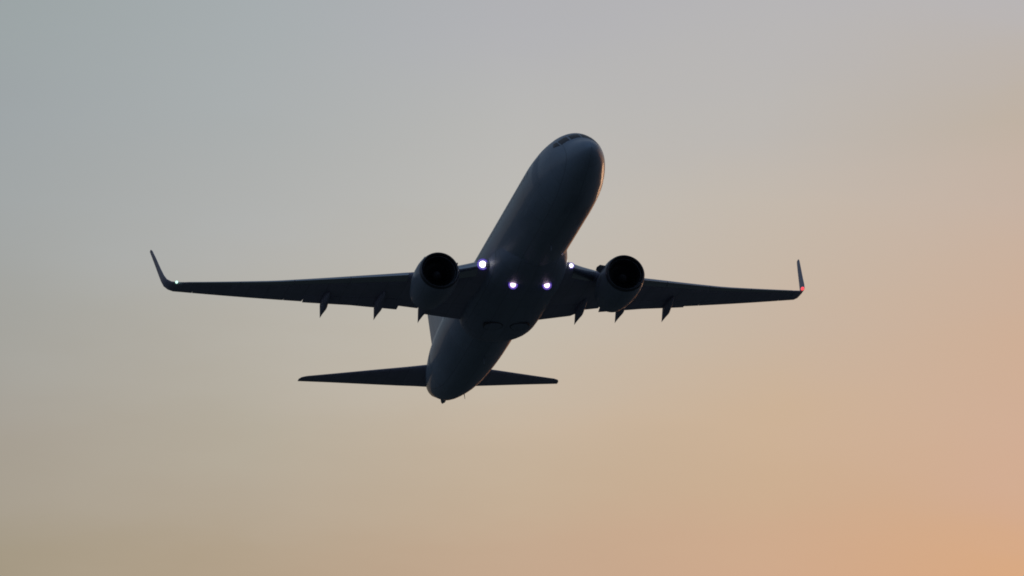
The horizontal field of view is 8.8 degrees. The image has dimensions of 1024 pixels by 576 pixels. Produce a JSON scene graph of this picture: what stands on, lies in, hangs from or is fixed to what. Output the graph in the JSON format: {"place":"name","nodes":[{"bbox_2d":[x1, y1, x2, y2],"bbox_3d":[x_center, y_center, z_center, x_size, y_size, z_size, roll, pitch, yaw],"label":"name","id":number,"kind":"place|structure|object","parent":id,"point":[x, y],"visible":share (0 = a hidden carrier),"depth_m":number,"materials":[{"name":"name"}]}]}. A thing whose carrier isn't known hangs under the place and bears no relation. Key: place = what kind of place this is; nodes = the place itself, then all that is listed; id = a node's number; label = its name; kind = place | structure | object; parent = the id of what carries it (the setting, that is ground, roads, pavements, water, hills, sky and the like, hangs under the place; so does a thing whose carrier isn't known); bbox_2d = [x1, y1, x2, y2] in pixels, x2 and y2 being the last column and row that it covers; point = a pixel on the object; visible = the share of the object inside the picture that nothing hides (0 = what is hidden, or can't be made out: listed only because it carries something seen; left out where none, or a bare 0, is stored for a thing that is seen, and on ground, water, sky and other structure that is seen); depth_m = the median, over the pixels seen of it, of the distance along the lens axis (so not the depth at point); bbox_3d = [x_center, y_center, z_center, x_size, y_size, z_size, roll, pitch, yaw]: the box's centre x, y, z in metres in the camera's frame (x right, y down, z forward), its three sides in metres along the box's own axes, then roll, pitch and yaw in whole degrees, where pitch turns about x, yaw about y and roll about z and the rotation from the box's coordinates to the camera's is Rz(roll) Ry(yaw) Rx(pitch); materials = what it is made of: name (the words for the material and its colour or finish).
{"place":"outdoors","nodes":[
{"label":"outdoors","id":0,"kind":"place"},
{"bbox_2d":[150,133,804,403],"bbox_3d":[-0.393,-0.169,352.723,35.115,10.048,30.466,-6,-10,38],"label":"airliner","id":1,"kind":"object","parent":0,"point":[520,275],"visible":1,"depth_m":346.58,"materials":[{"name":"blue paint"}]},
{"bbox_2d":[0,0,1023,575],"label":"sky","id":2,"kind":"structure","parent":0,"point":[869,421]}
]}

